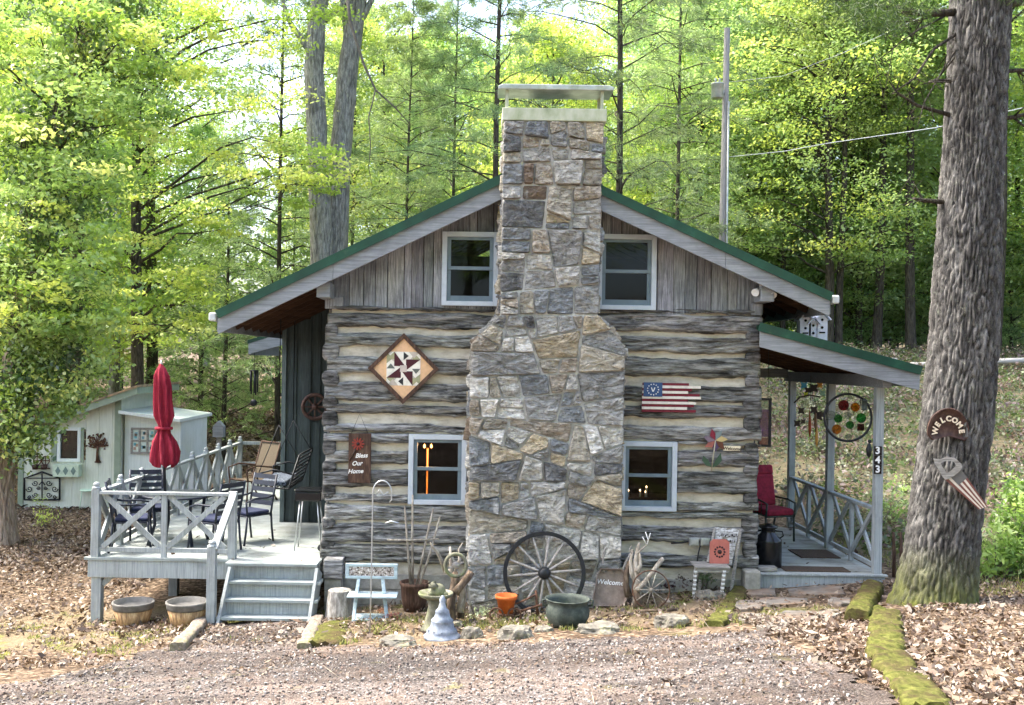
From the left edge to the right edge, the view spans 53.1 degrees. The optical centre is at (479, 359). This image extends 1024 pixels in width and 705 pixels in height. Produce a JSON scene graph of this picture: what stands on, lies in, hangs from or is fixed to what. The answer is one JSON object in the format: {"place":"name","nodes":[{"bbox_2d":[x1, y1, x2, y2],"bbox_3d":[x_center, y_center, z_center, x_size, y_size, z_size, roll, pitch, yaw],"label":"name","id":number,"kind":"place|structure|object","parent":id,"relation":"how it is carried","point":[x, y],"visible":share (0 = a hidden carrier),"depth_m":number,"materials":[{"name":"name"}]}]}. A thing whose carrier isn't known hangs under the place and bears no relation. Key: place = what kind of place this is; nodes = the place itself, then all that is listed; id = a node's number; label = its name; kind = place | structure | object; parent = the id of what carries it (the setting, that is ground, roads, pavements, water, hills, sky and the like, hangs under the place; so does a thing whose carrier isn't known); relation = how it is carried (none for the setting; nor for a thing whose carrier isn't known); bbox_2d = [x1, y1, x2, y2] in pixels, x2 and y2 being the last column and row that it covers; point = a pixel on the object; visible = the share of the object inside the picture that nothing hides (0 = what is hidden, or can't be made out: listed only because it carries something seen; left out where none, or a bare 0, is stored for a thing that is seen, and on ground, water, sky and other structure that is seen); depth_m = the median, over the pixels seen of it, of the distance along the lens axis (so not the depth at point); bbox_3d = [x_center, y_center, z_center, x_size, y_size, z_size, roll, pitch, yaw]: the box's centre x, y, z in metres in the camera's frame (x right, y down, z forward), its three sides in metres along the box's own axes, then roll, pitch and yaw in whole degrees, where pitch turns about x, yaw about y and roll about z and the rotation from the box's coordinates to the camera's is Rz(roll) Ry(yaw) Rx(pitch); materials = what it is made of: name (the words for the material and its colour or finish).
{"place":"outdoors","nodes":[
{"label":"outdoors","id":0,"kind":"place"},
{"bbox_2d":[0,621,897,704],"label":"driveway","id":1,"kind":"structure","parent":0,"point":[877,697],"depth_m":8.95,"materials":[{"name":"gravel"}]},
{"bbox_2d":[0,342,1023,704],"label":"ground","id":2,"kind":"structure","parent":0,"point":[156,588],"depth_m":14.34,"materials":[{"name":"plant"}]},
{"bbox_2d":[0,0,196,420],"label":"leafy tree","id":3,"kind":"object","parent":2,"relation":"on","point":[127,223],"visible":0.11,"depth_m":33.34,"materials":[{"name":"green plant"}]},
{"bbox_2d":[0,0,215,410],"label":"leafy tree","id":4,"kind":"object","parent":2,"relation":"on","point":[87,304],"visible":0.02,"depth_m":37.60,"materials":[{"name":"green plant"}]},
{"bbox_2d":[0,0,216,545],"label":"ivy clad tree","id":5,"kind":"object","parent":2,"relation":"on","point":[27,263],"visible":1,"depth_m":19.05,"materials":[{"name":"green plant"}]},
{"bbox_2d":[17,382,211,508],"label":"garden shed","id":6,"kind":"structure","parent":2,"relation":"on","point":[115,417],"depth_m":23.40,"materials":[{"name":"white wood"}]},
{"bbox_2d":[57,427,80,461],"bbox_3d":[-9.366,1.934,23.395,0.536,0.782,0.070,1,0,0],"label":"window","id":7,"kind":"structure","parent":6,"relation":"in","point":[70,450],"depth_m":23.42,"materials":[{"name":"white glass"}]},
{"bbox_2d":[0,0,241,406],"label":"shade tree","id":8,"kind":"object","parent":2,"relation":"on","point":[115,174],"visible":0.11,"depth_m":26.49,"materials":[{"name":"green plant"}]},
{"bbox_2d":[111,596,154,628],"bbox_3d":[-4.555,3.341,13.480,0.550,0.330,0.550,1,0,0],"label":"barrel tub","id":9,"kind":"object","parent":2,"relation":"on","point":[131,610],"visible":0.88,"depth_m":13.31,"materials":[{"name":"wood"}]},
{"bbox_2d":[6,0,261,394],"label":"leafy tree","id":10,"kind":"object","parent":2,"relation":"on","point":[114,387],"visible":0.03,"depth_m":43.36,"materials":[{"name":"green plant"}]},
{"bbox_2d":[0,0,297,383],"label":"leafy tree","id":11,"kind":"object","parent":2,"relation":"on","point":[152,360],"visible":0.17,"depth_m":35.20,"materials":[{"name":"green plant"}]},
{"bbox_2d":[165,596,205,627],"bbox_3d":[-3.796,3.296,13.300,0.550,0.330,0.550,1,0,0],"label":"barrel tub","id":12,"kind":"object","parent":2,"relation":"on","point":[185,610],"visible":0.87,"depth_m":13.12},
{"bbox_2d":[124,121,272,432],"bbox_3d":[-10.103,-2.674,35.889,5.415,11.599,5.469,1,0,-28],"label":"hemlock tree","id":13,"kind":"object","parent":2,"relation":"on","point":[195,131],"visible":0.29,"depth_m":35.67,"materials":[{"name":"green plant"}]},
{"bbox_2d":[84,436,322,625],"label":"wooden deck","id":14,"kind":"structure","parent":2,"relation":"on","point":[283,582],"depth_m":13.79,"materials":[{"name":"grey paint"}]},
{"bbox_2d":[104,478,153,552],"bbox_3d":[-4.893,2.167,14.343,0.647,0.986,0.502,1,0,-14],"label":"patio chair","id":15,"kind":"object","parent":14,"relation":"on","point":[143,518],"visible":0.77,"depth_m":14.17,"materials":[{"name":"black metal"}]},
{"bbox_2d":[128,469,163,540],"bbox_3d":[-4.993,2.165,15.376,0.502,0.986,0.647,1,0,-20],"label":"patio chair","id":16,"kind":"object","parent":14,"relation":"on","point":[134,509],"visible":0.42,"depth_m":15.60,"materials":[{"name":"black metal"}]},
{"bbox_2d":[149,360,180,491],"bbox_3d":[-4.593,1.332,14.963,0.434,2.663,0.459,1,0,0],"label":"patio umbrella","id":17,"kind":"object","parent":14,"relation":"on","point":[165,452],"visible":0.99,"depth_m":14.87,"materials":[{"name":"red fabric"}]},
{"bbox_2d":[187,480,245,554],"bbox_3d":[-3.692,2.186,14.387,0.647,0.986,0.502,1,0,29],"label":"patio chair","id":18,"kind":"object","parent":14,"relation":"on","point":[213,518],"visible":0.63,"depth_m":14.29,"materials":[{"name":"black metal"}]},
{"bbox_2d":[222,472,277,545],"bbox_3d":[-3.388,2.191,15.122,0.502,0.986,0.647,1,0,36],"label":"patio chair","id":19,"kind":"object","parent":14,"relation":"on","point":[247,512],"visible":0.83,"depth_m":15.21,"materials":[{"name":"black metal"}]},
{"bbox_2d":[228,440,280,501],"bbox_3d":[-4.290,2.124,19.534,0.634,1.105,0.781,1,0,43],"label":"sling chair","id":20,"kind":"object","parent":14,"relation":"on","point":[271,457],"visible":0.83,"depth_m":19.68,"materials":[{"name":"fabric"}]},
{"bbox_2d":[293,486,323,550],"bbox_3d":[-2.395,2.264,14.600,0.441,0.870,0.360,1,0,0],"label":"bar stool","id":21,"kind":"object","parent":14,"relation":"on","point":[302,494],"visible":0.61,"depth_m":14.44,"materials":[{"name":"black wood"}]},
{"bbox_2d":[144,283,280,417],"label":"understory tree","id":22,"kind":"object","parent":2,"relation":"on","point":[189,385],"visible":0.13,"depth_m":42.94,"materials":[{"name":"green plant"}]},
{"bbox_2d":[157,100,268,366],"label":"leafy tree","id":23,"kind":"object","parent":2,"relation":"on","point":[217,117],"visible":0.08,"depth_m":83.36,"materials":[{"name":"green plant"}]},
{"bbox_2d":[146,138,286,461],"bbox_3d":[-7.282,-1.574,29.727,4.649,9.940,4.602,1,0,-38],"label":"hemlock tree","id":24,"kind":"object","parent":2,"relation":"on","point":[223,406],"visible":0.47,"depth_m":29.87,"materials":[{"name":"green plant"}]},
{"bbox_2d":[83,0,383,386],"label":"maple tree","id":25,"kind":"object","parent":2,"relation":"on","point":[203,14],"visible":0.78,"depth_m":25.02,"materials":[{"name":"green plant"}]},
{"bbox_2d":[227,164,309,424],"bbox_3d":[-6.590,-2.054,37.313,4.922,10.311,4.873,1,0,6],"label":"hemlock tree","id":26,"kind":"object","parent":2,"relation":"on","point":[288,222],"visible":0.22,"depth_m":36.69,"materials":[{"name":"green plant"}]},
{"bbox_2d":[166,0,386,472],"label":"pine tree","id":27,"kind":"object","parent":2,"relation":"on","point":[278,267],"visible":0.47,"depth_m":28.55,"materials":[{"name":"green plant"}]},
{"bbox_2d":[190,0,416,264],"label":"hardwood tree","id":28,"kind":"object","parent":2,"relation":"on","point":[321,244],"visible":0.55,"depth_m":26.78,"materials":[{"name":"grey plant"}]},
{"bbox_2d":[308,620,349,647],"bbox_3d":[-1.748,3.209,11.960,0.439,0.331,1.687,1,0,-3],"label":"mossy timber","id":29,"kind":"object","parent":2,"relation":"on","point":[324,638],"visible":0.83,"depth_m":11.73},
{"bbox_2d":[224,0,434,294],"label":"leafy tree","id":30,"kind":"object","parent":2,"relation":"on","point":[285,95],"visible":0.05,"depth_m":50.62,"materials":[{"name":"green plant"}]},
{"bbox_2d":[324,587,352,619],"bbox_3d":[-1.827,3.212,13.398,0.409,0.403,0.410,1,0,0],"label":"tree stump","id":31,"kind":"object","parent":2,"relation":"on","point":[339,603],"visible":0.83,"depth_m":13.26,"materials":[{"name":"wood"}]},
{"bbox_2d":[253,13,442,353],"bbox_3d":[-4.876,-4.806,37.180,7.208,15.793,7.188,1,0,11],"label":"young tree","id":32,"kind":"object","parent":2,"relation":"on","point":[371,38],"visible":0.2,"depth_m":37.20,"materials":[{"name":"green plant"}]},
{"bbox_2d":[329,0,373,253],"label":"hardwood tree","id":33,"kind":"object","parent":2,"relation":"on","point":[345,103],"visible":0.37,"depth_m":27.36,"materials":[{"name":"grey plant"}]},
{"bbox_2d":[230,0,478,268],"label":"leafy tree","id":34,"kind":"object","parent":2,"relation":"on","point":[373,12],"visible":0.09,"depth_m":45.30,"materials":[{"name":"green plant"}]},
{"bbox_2d":[345,563,397,621],"bbox_3d":[-1.379,2.991,13.051,0.676,0.748,0.382,1,0,0],"label":"plant stand","id":35,"kind":"object","parent":2,"relation":"on","point":[359,571],"visible":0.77,"depth_m":13.11,"materials":[{"name":"blue paint"}]},
{"bbox_2d":[400,578,429,612],"bbox_3d":[-0.858,3.130,13.561,0.401,0.385,0.400,1,0,0],"label":"planter","id":36,"kind":"object","parent":2,"relation":"on","point":[412,600],"visible":0.8,"depth_m":13.42,"materials":[{"name":"brown wood"}]},
{"bbox_2d":[387,495,440,584],"bbox_3d":[-0.865,2.401,13.573,0.705,1.221,0.051,1,0,0],"label":"stick trellis","id":37,"kind":"object","parent":36,"relation":"in","point":[411,569],"visible":0.88,"depth_m":13.57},
{"bbox_2d":[349,0,482,243],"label":"pine tree","id":38,"kind":"object","parent":2,"relation":"on","point":[409,20],"visible":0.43,"depth_m":31.70,"materials":[{"name":"green plant"}]},
{"bbox_2d":[357,51,487,253],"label":"pine tree","id":39,"kind":"object","parent":2,"relation":"on","point":[422,81],"visible":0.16,"depth_m":42.65,"materials":[{"name":"green plant"}]},
{"bbox_2d":[350,17,503,254],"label":"leafy tree","id":40,"kind":"object","parent":2,"relation":"on","point":[440,44],"visible":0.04,"depth_m":50.63,"materials":[{"name":"green plant"}]},
{"bbox_2d":[424,595,459,641],"bbox_3d":[-0.410,2.850,11.368,0.410,0.480,0.417,1,0,0],"label":"cone ornament","id":41,"kind":"object","parent":2,"relation":"on","point":[441,628],"visible":1,"depth_m":11.27,"materials":[{"name":"white concrete"}]},
{"bbox_2d":[369,0,523,256],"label":"pine tree","id":42,"kind":"object","parent":2,"relation":"on","point":[467,38],"visible":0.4,"depth_m":32.69,"materials":[{"name":"green plant"}]},
{"bbox_2d":[430,542,474,619],"bbox_3d":[-0.314,2.673,12.387,0.504,0.931,0.305,1,0,25],"label":"driftwood","id":43,"kind":"object","parent":2,"relation":"on","point":[459,588],"visible":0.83,"depth_m":12.33,"materials":[{"name":"wood"}]},
{"bbox_2d":[348,25,557,252],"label":"leafy tree","id":44,"kind":"object","parent":2,"relation":"on","point":[460,95],"visible":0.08,"depth_m":44.97,"materials":[{"name":"green plant"}]},
{"bbox_2d":[354,0,614,255],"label":"pine tree","id":45,"kind":"object","parent":2,"relation":"on","point":[497,74],"visible":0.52,"depth_m":26.91,"materials":[{"name":"green plant"}]},
{"bbox_2d":[0,405,1023,704],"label":"fallen leaves","id":46,"kind":"object","parent":2,"relation":"on","point":[952,637],"visible":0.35,"depth_m":11.08,"materials":[{"name":"plant"}]},
{"bbox_2d":[0,535,1023,658],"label":"grass","id":47,"kind":"structure","parent":2,"relation":"on","point":[679,626],"depth_m":12.50,"materials":[{"name":"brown plant"}]},
{"bbox_2d":[503,531,585,613],"bbox_3d":[0.834,2.734,13.153,1.060,1.058,0.256,1,0,0],"label":"wagon wheel","id":48,"kind":"object","parent":2,"relation":"on","point":[544,572],"visible":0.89,"depth_m":13.12,"materials":[{"name":"wood"}]},
{"bbox_2d":[436,1,667,255],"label":"leafy tree","id":49,"kind":"object","parent":2,"relation":"on","point":[549,21],"visible":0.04,"depth_m":45.68,"materials":[{"name":"green plant"}]},
{"bbox_2d":[435,7,675,255],"bbox_3d":[2.653,-5.286,39.685,10.680,15.814,11.025,1,0,16],"label":"leafy tree","id":50,"kind":"object","parent":2,"relation":"on","point":[573,38],"visible":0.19,"depth_m":38.36,"materials":[{"name":"green plant"}]},
{"bbox_2d":[209,84,922,612],"bbox_3d":[0.606,0.091,18.404,10.552,7.336,10.392,1,0,0],"label":"log cabin","id":51,"kind":"object","parent":2,"relation":"on","point":[565,320],"visible":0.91,"depth_m":13.92,"materials":[{"name":"wood"}]},
{"bbox_2d":[257,319,312,489],"bbox_3d":[-3.033,0.669,16.150,0.668,2.609,1.236,1,0,0],"label":"porch swing","id":52,"kind":"object","parent":51,"relation":"hanging from","point":[285,479],"visible":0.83,"depth_m":15.84,"materials":[{"name":"wood"}]},
{"bbox_2d":[348,414,370,482],"bbox_3d":[-1.620,1.198,13.882,0.306,0.941,0.057,1,0,0],"label":"hanging sign","id":53,"kind":"object","parent":51,"relation":"attached to","point":[359,460],"visible":1,"depth_m":13.88,"materials":[{"name":"brown wood"}]},
{"bbox_2d":[368,333,438,403],"bbox_3d":[-1.028,0.119,13.883,0.962,0.962,0.045,1,0,0],"label":"barn quilt","id":54,"kind":"object","parent":51,"relation":"attached to","point":[403,368],"visible":1,"depth_m":13.88,"materials":[{"name":"brown wood"}]},
{"bbox_2d":[408,434,466,504],"bbox_3d":[-0.569,1.493,13.952,0.792,0.951,0.106,1,0,0],"label":"window","id":55,"kind":"structure","parent":51,"relation":"in","point":[459,498],"depth_m":13.91,"materials":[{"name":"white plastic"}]},
{"bbox_2d":[441,231,497,306],"bbox_3d":[-0.123,-1.234,13.907,0.765,1.004,0.106,1,0,0],"label":"window","id":56,"kind":"structure","parent":51,"relation":"in","point":[446,298],"depth_m":13.86,"materials":[{"name":"white plastic"}]},
{"bbox_2d":[599,234,656,309],"bbox_3d":[1.999,-1.191,13.907,0.805,1.024,0.106,1,0,0],"label":"window","id":57,"kind":"structure","parent":51,"relation":"in","point":[651,240],"depth_m":13.90,"materials":[{"name":"white plastic"}]},
{"bbox_2d":[621,441,677,511],"bbox_3d":[2.302,1.583,13.952,0.772,0.945,0.106,1,0,0],"label":"window","id":58,"kind":"structure","parent":51,"relation":"in","point":[670,505],"depth_m":13.92,"materials":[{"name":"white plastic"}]},
{"bbox_2d":[641,382,700,412],"bbox_3d":[2.605,0.510,13.885,0.797,0.400,0.056,1,0,0],"label":"wooden flag","id":59,"kind":"object","parent":51,"relation":"attached to","point":[654,396],"visible":1,"depth_m":13.87,"materials":[{"name":"wood"}]},
{"bbox_2d":[756,523,783,568],"bbox_3d":[4.074,2.610,14.450,0.378,0.605,0.378,1,0,45],"label":"milk can","id":60,"kind":"object","parent":51,"relation":"on","point":[769,545],"visible":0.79,"depth_m":14.31,"materials":[{"name":"black metal"}]},
{"bbox_2d":[753,465,795,541],"bbox_3d":[4.728,2.335,16.729,0.574,1.186,0.690,1,0,-20],"label":"porch chair","id":61,"kind":"object","parent":51,"relation":"on","point":[768,507],"visible":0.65,"depth_m":16.86,"materials":[{"name":"wood"}]},
{"bbox_2d":[794,375,825,446],"bbox_3d":[4.830,0.751,14.983,0.453,1.045,0.174,1,0,0],"label":"wind chime","id":62,"kind":"object","parent":51,"relation":"hanging from","point":[817,415],"visible":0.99,"depth_m":14.99},
{"bbox_2d":[794,315,831,339],"bbox_3d":[4.753,-0.425,14.610,0.463,0.532,0.260,1,0,0],"label":"birdhouse","id":63,"kind":"object","parent":51,"relation":"on","point":[815,326],"visible":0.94,"depth_m":14.55,"materials":[{"name":"white paint"}]},
{"bbox_2d":[823,387,872,441],"bbox_3d":[5.085,0.754,14.120,0.684,0.768,0.034,1,0,0],"label":"glass hoop","id":64,"kind":"object","parent":51,"relation":"hanging from","point":[843,405],"visible":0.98,"depth_m":14.12,"materials":[{"name":"glass"}]},
{"bbox_2d":[542,593,593,628],"bbox_3d":[1.001,2.892,11.620,0.522,0.378,0.522,1,0,-39],"label":"cauldron","id":65,"kind":"object","parent":2,"relation":"on","point":[566,609],"visible":0.88,"depth_m":11.45,"materials":[{"name":"metal"}]},
{"bbox_2d":[593,547,629,606],"bbox_3d":[1.712,2.801,13.209,0.508,0.757,0.181,1,0,0],"label":"coal scoop","id":66,"kind":"object","parent":2,"relation":"on","point":[608,589],"visible":0.95,"depth_m":13.22,"materials":[{"name":"metal"}]},
{"bbox_2d":[503,0,732,238],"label":"pine tree","id":67,"kind":"object","parent":2,"relation":"on","point":[619,75],"visible":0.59,"depth_m":29.69,"materials":[{"name":"green plant"}]},
{"bbox_2d":[623,532,664,607],"bbox_3d":[2.098,2.692,13.126,0.446,1.010,0.351,1,0,-28],"label":"driftwood","id":68,"kind":"object","parent":2,"relation":"on","point":[633,568],"visible":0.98,"depth_m":13.06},
{"bbox_2d":[543,0,753,223],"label":"leafy tree","id":69,"kind":"object","parent":2,"relation":"on","point":[612,5],"visible":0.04,"depth_m":49.91,"materials":[{"name":"green plant"}]},
{"bbox_2d":[602,41,774,242],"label":"leafy tree","id":70,"kind":"object","parent":2,"relation":"on","point":[673,118],"visible":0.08,"depth_m":41.82,"materials":[{"name":"green plant"}]},
{"bbox_2d":[605,0,773,246],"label":"pine tree","id":71,"kind":"object","parent":2,"relation":"on","point":[678,73],"visible":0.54,"depth_m":33.65,"materials":[{"name":"green plant"}]},
{"bbox_2d":[544,0,834,246],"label":"leafy tree","id":72,"kind":"object","parent":2,"relation":"on","point":[630,53],"visible":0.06,"depth_m":44.53,"materials":[{"name":"green plant"}]},
{"bbox_2d":[690,527,741,598],"bbox_3d":[3.180,2.718,13.660,0.759,0.902,0.480,1,0,0],"label":"wooden chair","id":73,"kind":"object","parent":2,"relation":"on","point":[730,535],"visible":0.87,"depth_m":13.74,"materials":[{"name":"grey wood"}]},
{"bbox_2d":[711,27,729,242],"bbox_3d":[6.990,-4.398,29.862,0.635,10.639,0.377,1,0,-29],"label":"utility pole","id":74,"kind":"object","parent":2,"relation":"on","point":[719,90],"visible":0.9,"depth_m":29.91,"materials":[{"name":"grey wood"}]},
{"bbox_2d":[602,0,848,264],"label":"leafy tree","id":75,"kind":"object","parent":2,"relation":"on","point":[713,8],"visible":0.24,"depth_m":38.91,"materials":[{"name":"green plant"}]},
{"bbox_2d":[704,585,746,626],"bbox_3d":[3.060,3.012,12.529,0.264,0.298,2.787,1,0,20],"label":"mossy timber","id":76,"kind":"object","parent":2,"relation":"on","point":[717,618],"visible":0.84,"depth_m":12.21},
{"bbox_2d":[645,9,870,323],"bbox_3d":[10.457,-6.772,40.641,10.253,13.463,9.200,1,0,-6],"label":"leafy tree","id":77,"kind":"object","parent":2,"relation":"on","point":[750,158],"visible":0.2,"depth_m":39.33,"materials":[{"name":"green plant"}]},
{"bbox_2d":[635,0,903,278],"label":"leafy tree","id":78,"kind":"object","parent":2,"relation":"on","point":[835,208],"visible":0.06,"depth_m":41.91,"materials":[{"name":"green plant"}]},
{"bbox_2d":[719,0,864,328],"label":"pine tree","id":79,"kind":"object","parent":2,"relation":"on","point":[783,324],"visible":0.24,"depth_m":39.55,"materials":[{"name":"green plant"}]},
{"bbox_2d":[693,0,902,327],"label":"leafy tree","id":80,"kind":"object","parent":2,"relation":"on","point":[837,180],"visible":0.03,"depth_m":42.26,"materials":[{"name":"green plant"}]},
{"bbox_2d":[655,0,944,281],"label":"leafy tree","id":81,"kind":"object","parent":2,"relation":"on","point":[819,174],"visible":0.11,"depth_m":40.25,"materials":[{"name":"green plant"}]},
{"bbox_2d":[674,0,946,341],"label":"leafy tree","id":82,"kind":"object","parent":2,"relation":"on","point":[829,243],"visible":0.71,"depth_m":35.88,"materials":[{"name":"green plant"}]},
{"bbox_2d":[766,249,897,345],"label":"understory tree","id":83,"kind":"object","parent":2,"relation":"on","point":[847,329],"visible":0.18,"depth_m":40.34,"materials":[{"name":"green plant"}]},
{"bbox_2d":[737,0,945,344],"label":"hardwood tree","id":84,"kind":"object","parent":2,"relation":"on","point":[839,291],"visible":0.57,"depth_m":36.46,"materials":[{"name":"green plant"}]},
{"bbox_2d":[773,0,948,348],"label":"hardwood tree","id":85,"kind":"object","parent":2,"relation":"on","point":[876,338],"visible":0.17,"depth_m":37.80,"materials":[{"name":"green plant"}]},
{"bbox_2d":[794,222,930,348],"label":"understory tree","id":86,"kind":"object","parent":2,"relation":"on","point":[867,338],"visible":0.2,"depth_m":41.14,"materials":[{"name":"green plant"}]},
{"bbox_2d":[844,579,883,622],"bbox_3d":[4.599,2.870,12.180,0.289,0.390,2.600,1,0,25],"label":"mossy timber","id":87,"kind":"object","parent":2,"relation":"on","point":[866,598],"visible":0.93,"depth_m":11.71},
{"bbox_2d":[740,0,1007,347],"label":"leafy tree","id":88,"kind":"object","parent":2,"relation":"on","point":[859,288],"visible":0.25,"depth_m":38.87,"materials":[{"name":"green plant"}]},
{"bbox_2d":[865,605,906,659],"bbox_3d":[3.967,2.671,9.981,0.358,0.440,3.055,1,0,22],"label":"mossy timber","id":89,"kind":"object","parent":2,"relation":"on","point":[887,634],"visible":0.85,"depth_m":9.79,"materials":[{"name":"plant"}]},
{"bbox_2d":[755,341,1023,562],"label":"undergrowth","id":90,"kind":"object","parent":2,"relation":"on","point":[915,356],"visible":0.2,"depth_m":22.71,"materials":[{"name":"green plant"}]},
{"bbox_2d":[775,0,1022,351],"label":"hardwood tree","id":91,"kind":"object","parent":2,"relation":"on","point":[910,323],"visible":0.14,"depth_m":36.97,"materials":[{"name":"green plant"}]},
{"bbox_2d":[868,647,952,704],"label":"mossy timber","id":92,"kind":"object","parent":2,"relation":"on","point":[910,687],"visible":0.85,"depth_m":7.43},
{"bbox_2d":[804,0,1023,606],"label":"pine tree","id":93,"kind":"object","parent":2,"relation":"on","point":[940,558],"visible":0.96,"depth_m":11.92,"materials":[{"name":"brown plant"}]},
{"bbox_2d":[927,408,968,440],"bbox_3d":[5.423,0.742,11.846,0.470,0.378,0.074,1,0,0],"label":"welcome sign","id":94,"kind":"object","parent":93,"relation":"attached to","point":[945,422],"visible":1,"depth_m":11.84,"materials":[{"name":"wood"}]},
{"bbox_2d":[934,457,987,508],"bbox_3d":[5.524,1.415,11.757,0.645,0.600,0.030,1,0,0],"label":"painted handsaw","id":95,"kind":"object","parent":93,"relation":"attached to","point":[955,477],"visible":1,"depth_m":11.76,"materials":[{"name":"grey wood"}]},
{"bbox_2d":[819,16,1023,324],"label":"leafy tree","id":96,"kind":"object","parent":2,"relation":"on","point":[1008,269],"visible":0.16,"depth_m":40.10,"materials":[{"name":"green plant"}]},
{"bbox_2d":[857,0,1023,354],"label":"hardwood tree","id":97,"kind":"object","parent":2,"relation":"on","point":[1004,215],"visible":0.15,"depth_m":34.81,"materials":[{"name":"green plant"}]},
{"bbox_2d":[924,227,1023,348],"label":"understory tree","id":98,"kind":"object","parent":2,"relation":"on","point":[1010,331],"visible":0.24,"depth_m":40.26,"materials":[{"name":"green plant"}]},
{"bbox_2d":[979,469,1023,582],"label":"rhododendron bush","id":99,"kind":"object","parent":2,"relation":"on","point":[1003,555],"visible":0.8,"depth_m":13.86,"materials":[{"name":"green plant"}]},
{"bbox_2d":[1004,6,1023,307],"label":"young tree","id":100,"kind":"object","parent":2,"relation":"on","point":[1017,151],"visible":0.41,"depth_m":40.80,"materials":[{"name":"green plant"}]},
{"bbox_2d":[1005,37,1023,270],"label":"leafy tree","id":101,"kind":"object","parent":2,"relation":"on","point":[1017,167],"visible":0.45,"depth_m":36.75,"materials":[{"name":"green plant"}]},
{"bbox_2d":[6,0,1023,352],"label":"sky","id":102,"kind":"structure","parent":0,"point":[240,60],"materials":[{"name":"white"}]},
{"bbox_2d":[735,585,850,630],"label":"path","id":103,"kind":"structure","parent":0,"point":[827,590],"depth_m":12.62,"materials":[{"name":"stone"}]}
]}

